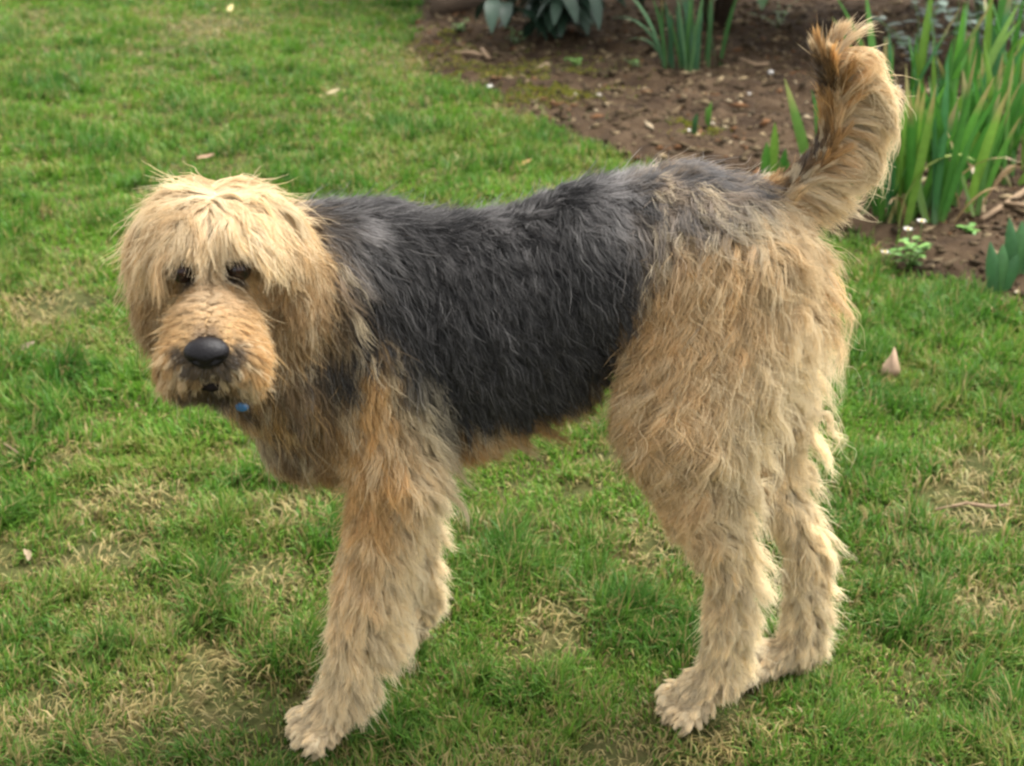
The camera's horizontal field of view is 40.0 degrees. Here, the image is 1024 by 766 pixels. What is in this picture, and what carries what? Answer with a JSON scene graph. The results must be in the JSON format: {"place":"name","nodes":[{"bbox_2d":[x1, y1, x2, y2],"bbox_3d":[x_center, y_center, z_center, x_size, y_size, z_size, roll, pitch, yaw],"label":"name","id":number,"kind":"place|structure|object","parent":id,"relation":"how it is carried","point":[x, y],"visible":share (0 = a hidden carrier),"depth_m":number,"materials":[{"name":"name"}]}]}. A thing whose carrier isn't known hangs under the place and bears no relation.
{"place":"outdoors","nodes":[
{"label":"outdoors","id":0,"kind":"place"},
{"bbox_2d":[0,0,1023,765],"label":"lawn","id":1,"kind":"structure","parent":0,"point":[262,562],"depth_m":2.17,"materials":[{"name":"green plant"}]},
{"bbox_2d":[4,444,35,461],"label":"twig","id":2,"kind":"object","parent":1,"relation":"on","point":[13,449],"visible":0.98,"depth_m":2.43,"materials":[{"name":"brown wood"}]},
{"bbox_2d":[23,548,31,559],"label":"dead leaf","id":3,"kind":"object","parent":1,"relation":"on","point":[28,553],"visible":1,"depth_m":2.13,"materials":[{"name":"beige plant"}]},
{"bbox_2d":[21,341,34,349],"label":"dead leaf","id":4,"kind":"object","parent":1,"relation":"on","point":[27,344],"visible":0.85,"depth_m":2.83,"materials":[{"name":"beige plant"}]},
{"bbox_2d":[197,153,214,157],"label":"dead leaf","id":5,"kind":"object","parent":1,"relation":"on","point":[204,156],"visible":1,"depth_m":4.09,"materials":[{"name":"beige plant"}]},
{"bbox_2d":[227,4,233,10],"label":"dead leaf","id":6,"kind":"object","parent":1,"relation":"on","point":[230,7],"visible":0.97,"depth_m":6.21,"materials":[{"name":"yellow plant"}]},
{"bbox_2d":[326,88,338,93],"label":"dead leaf","id":7,"kind":"object","parent":1,"relation":"on","point":[332,91],"visible":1,"depth_m":4.83,"materials":[{"name":"yellow plant"}]},
{"bbox_2d":[98,14,916,761],"bbox_3d":[-0.005,0.031,1.654,0.799,0.842,0.368,-9,27,-19],"label":"dog","id":8,"kind":"object","parent":1,"relation":"on","point":[388,366],"visible":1,"depth_m":1.52},
{"bbox_2d":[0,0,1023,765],"bbox_3d":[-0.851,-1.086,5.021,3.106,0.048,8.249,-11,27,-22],"label":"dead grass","id":9,"kind":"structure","parent":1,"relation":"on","point":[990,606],"depth_m":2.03,"materials":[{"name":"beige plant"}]},
{"bbox_2d":[407,0,1023,311],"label":"flower bed","id":10,"kind":"object","parent":1,"relation":"on","point":[884,232],"visible":0.46,"depth_m":4.88,"materials":[{"name":"soil"}]},
{"bbox_2d":[429,0,485,16],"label":"log","id":11,"kind":"object","parent":10,"relation":"on","point":[442,7],"visible":0.78,"depth_m":6.02,"materials":[{"name":"brown wood"}]},
{"bbox_2d":[451,19,470,30],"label":"weed","id":12,"kind":"object","parent":10,"relation":"on","point":[459,27],"visible":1,"depth_m":5.68,"materials":[{"name":"green plant"}]},
{"bbox_2d":[454,50,485,57],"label":"twig","id":13,"kind":"object","parent":10,"relation":"on","point":[471,52],"visible":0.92,"depth_m":5.31,"materials":[{"name":"brown wood"}]},
{"bbox_2d":[480,47,490,59],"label":"twig","id":14,"kind":"object","parent":10,"relation":"on","point":[485,53],"visible":1,"depth_m":5.27,"materials":[{"name":"brown wood"}]},
{"bbox_2d":[505,26,524,42],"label":"weed","id":15,"kind":"object","parent":10,"relation":"on","point":[520,32],"visible":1,"depth_m":5.54,"materials":[{"name":"green plant"}]},
{"bbox_2d":[332,19,731,137],"bbox_3d":[0.060,-1.121,5.066,2.038,0.068,1.021,20,32,36],"label":"moss","id":16,"kind":"object","parent":10,"relation":"on","point":[569,92],"visible":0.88,"depth_m":5.01,"materials":[{"name":"green plant"}]},
{"bbox_2d":[475,0,644,39],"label":"leafy shrub","id":17,"kind":"object","parent":10,"relation":"on","point":[551,18],"visible":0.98,"depth_m":5.41,"materials":[{"name":"green plant"}]},
{"bbox_2d":[564,58,581,65],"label":"weed","id":18,"kind":"object","parent":10,"relation":"on","point":[574,60],"visible":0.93,"depth_m":5.10,"materials":[{"name":"green plant"}]},
{"bbox_2d":[624,59,641,66],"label":"weed","id":19,"kind":"object","parent":10,"relation":"on","point":[634,63],"visible":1,"depth_m":5.07,"materials":[{"name":"green plant"}]},
{"bbox_2d":[625,0,683,68],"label":"daffodil plant","id":20,"kind":"object","parent":10,"relation":"on","point":[661,50],"visible":0.88,"depth_m":5.04,"materials":[{"name":"green plant"}]},
{"bbox_2d":[677,0,702,71],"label":"daffodil plant","id":21,"kind":"object","parent":10,"relation":"on","point":[691,44],"visible":0.88,"depth_m":5.02,"materials":[{"name":"green plant"}]},
{"bbox_2d":[692,113,697,133],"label":"bulb shoot","id":22,"kind":"object","parent":10,"relation":"on","point":[694,124],"visible":0.93,"depth_m":4.28,"materials":[{"name":"green plant"}]},
{"bbox_2d":[705,101,711,125],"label":"bulb shoot","id":23,"kind":"object","parent":10,"relation":"on","point":[708,112],"visible":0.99,"depth_m":4.35,"materials":[{"name":"green plant"}]},
{"bbox_2d":[688,0,736,67],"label":"daffodil plant","id":24,"kind":"object","parent":10,"relation":"on","point":[709,37],"visible":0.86,"depth_m":5.12,"materials":[{"name":"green plant"}]},
{"bbox_2d":[406,0,1023,315],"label":"soil crumbs","id":25,"kind":"object","parent":10,"relation":"on","point":[928,264],"visible":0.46,"depth_m":4.94,"materials":[{"name":"brown soil"}]},
{"bbox_2d":[700,0,767,26],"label":"bush","id":26,"kind":"object","parent":10,"relation":"on","point":[722,9],"visible":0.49,"depth_m":5.81,"materials":[{"name":"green plant"}]},
{"bbox_2d":[739,57,768,66],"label":"twig","id":27,"kind":"object","parent":10,"relation":"on","point":[755,64],"visible":1,"depth_m":5.14,"materials":[{"name":"brown wood"}]},
{"bbox_2d":[750,1,795,27],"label":"weed","id":28,"kind":"object","parent":10,"relation":"on","point":[777,26],"visible":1,"depth_m":5.70,"materials":[{"name":"green plant"}]},
{"bbox_2d":[761,123,789,176],"bbox_3d":[0.723,-0.625,3.833,0.086,0.170,0.016,0,25,0],"label":"iris plant","id":29,"kind":"object","parent":10,"relation":"on","point":[769,159],"visible":0.61,"depth_m":3.83,"materials":[{"name":"green plant"}]},
{"bbox_2d":[785,80,819,153],"bbox_3d":[0.829,-0.626,3.626,0.274,0.326,0.158,-11,27,-22],"label":"iris plant","id":30,"kind":"object","parent":10,"relation":"on","point":[800,135],"visible":0.07,"depth_m":3.60,"materials":[{"name":"green plant"}]},
{"bbox_2d":[851,86,927,201],"bbox_3d":[0.922,-0.627,3.641,0.331,0.300,0.198,14,29,28],"label":"iris plant","id":31,"kind":"object","parent":10,"relation":"on","point":[896,162],"visible":0.08,"depth_m":3.61,"materials":[{"name":"green plant"}]},
{"bbox_2d":[888,236,932,267],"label":"weed","id":32,"kind":"object","parent":10,"relation":"on","point":[926,246],"visible":1,"depth_m":3.25,"materials":[{"name":"green plant"}]},
{"bbox_2d":[833,0,993,115],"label":"iris plant","id":33,"kind":"object","parent":10,"relation":"on","point":[888,54],"visible":0.35,"depth_m":4.10,"materials":[{"name":"green plant"}]},
{"bbox_2d":[861,68,973,225],"bbox_3d":[0.994,-0.595,3.488,0.284,0.392,0.372,0,25,0],"label":"iris plant","id":34,"kind":"object","parent":10,"relation":"on","point":[881,204],"visible":0.65,"depth_m":3.47,"materials":[{"name":"green plant"}]},
{"bbox_2d":[918,218,926,238],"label":"daisy","id":35,"kind":"object","parent":10,"relation":"on","point":[921,220],"visible":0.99,"depth_m":3.36,"materials":[{"name":"white plant"}]},
{"bbox_2d":[871,0,983,64],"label":"silver plant","id":36,"kind":"object","parent":10,"relation":"on","point":[936,11],"visible":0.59,"depth_m":4.98,"materials":[{"name":"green plant"}]},
{"bbox_2d":[889,49,1006,224],"bbox_3d":[1.049,-0.605,3.447,0.282,0.429,0.277,16,29,30],"label":"iris plant","id":37,"kind":"object","parent":10,"relation":"on","point":[938,191],"visible":0.84,"depth_m":3.45,"materials":[{"name":"green plant"}]},
{"bbox_2d":[902,76,1022,216],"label":"iris plant","id":38,"kind":"object","parent":10,"relation":"on","point":[984,147],"visible":0.52,"depth_m":3.54,"materials":[{"name":"green plant"}]},
{"bbox_2d":[908,0,1023,118],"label":"iris plant","id":39,"kind":"object","parent":10,"relation":"on","point":[1000,41],"visible":0.38,"depth_m":4.12,"materials":[{"name":"green plant"}]},
{"bbox_2d":[957,222,979,233],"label":"weed","id":40,"kind":"object","parent":10,"relation":"on","point":[968,229],"visible":1,"depth_m":3.44,"materials":[{"name":"green plant"}]},
{"bbox_2d":[933,0,1022,51],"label":"silver plant","id":41,"kind":"object","parent":10,"relation":"on","point":[950,17],"visible":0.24,"depth_m":5.00,"materials":[{"name":"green plant"}]},
{"bbox_2d":[958,35,1023,188],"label":"iris plant","id":42,"kind":"object","parent":10,"relation":"on","point":[1011,120],"visible":0.42,"depth_m":3.76,"materials":[{"name":"green plant"}]},
{"bbox_2d":[961,0,1023,108],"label":"iris plant","id":43,"kind":"object","parent":10,"relation":"on","point":[1003,14],"visible":0.2,"depth_m":4.33,"materials":[{"name":"green plant"}]},
{"bbox_2d":[980,2,1006,119],"bbox_3d":[1.632,-1.018,4.345,0.291,0.416,0.325,-9,27,-19],"label":"iris plant","id":44,"kind":"object","parent":10,"relation":"on","point":[994,37],"visible":0.11,"depth_m":4.37,"materials":[{"name":"green plant"}]},
{"bbox_2d":[966,48,1023,184],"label":"iris plant","id":45,"kind":"object","parent":10,"relation":"on","point":[1017,136],"visible":0.48,"depth_m":3.80,"materials":[{"name":"green plant"}]},
{"bbox_2d":[973,0,1023,50],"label":"silver plant","id":46,"kind":"object","parent":10,"relation":"on","point":[1021,32],"visible":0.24,"depth_m":4.92,"materials":[{"name":"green plant"}]},
{"bbox_2d":[979,188,1023,221],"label":"twig","id":47,"kind":"object","parent":10,"relation":"on","point":[995,210],"visible":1,"depth_m":3.58,"materials":[{"name":"brown wood"}]},
{"bbox_2d":[986,242,1018,294],"bbox_3d":[1.078,-0.254,3.104,0.080,0.128,0.020,-7,26,-14],"label":"bulb shoot","id":48,"kind":"object","parent":10,"relation":"on","point":[1001,270],"visible":0.93,"depth_m":3.10,"materials":[{"name":"green plant"}]},
{"bbox_2d":[1003,201,1023,207],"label":"twig","id":49,"kind":"object","parent":10,"relation":"on","point":[1015,204],"visible":1,"depth_m":3.59,"materials":[{"name":"brown wood"}]},
{"bbox_2d":[1005,217,1023,275],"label":"bulb shoot","id":50,"kind":"object","parent":10,"relation":"on","point":[1014,243],"visible":0.68,"depth_m":3.14,"materials":[{"name":"green plant"}]},
{"bbox_2d":[880,346,899,377],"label":"dead leaf","id":51,"kind":"object","parent":1,"relation":"on","point":[891,365],"visible":0.98,"depth_m":2.73,"materials":[{"name":"beige plant"}]},
{"bbox_2d":[935,501,1009,510],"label":"twig","id":52,"kind":"object","parent":1,"relation":"on","point":[975,505],"visible":0.98,"depth_m":2.27,"materials":[{"name":"brown wood"}]},
{"bbox_2d":[975,0,1015,30],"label":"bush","id":53,"kind":"object","parent":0,"point":[995,2],"visible":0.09,"depth_m":5.71,"materials":[{"name":"green plant"}]}
]}

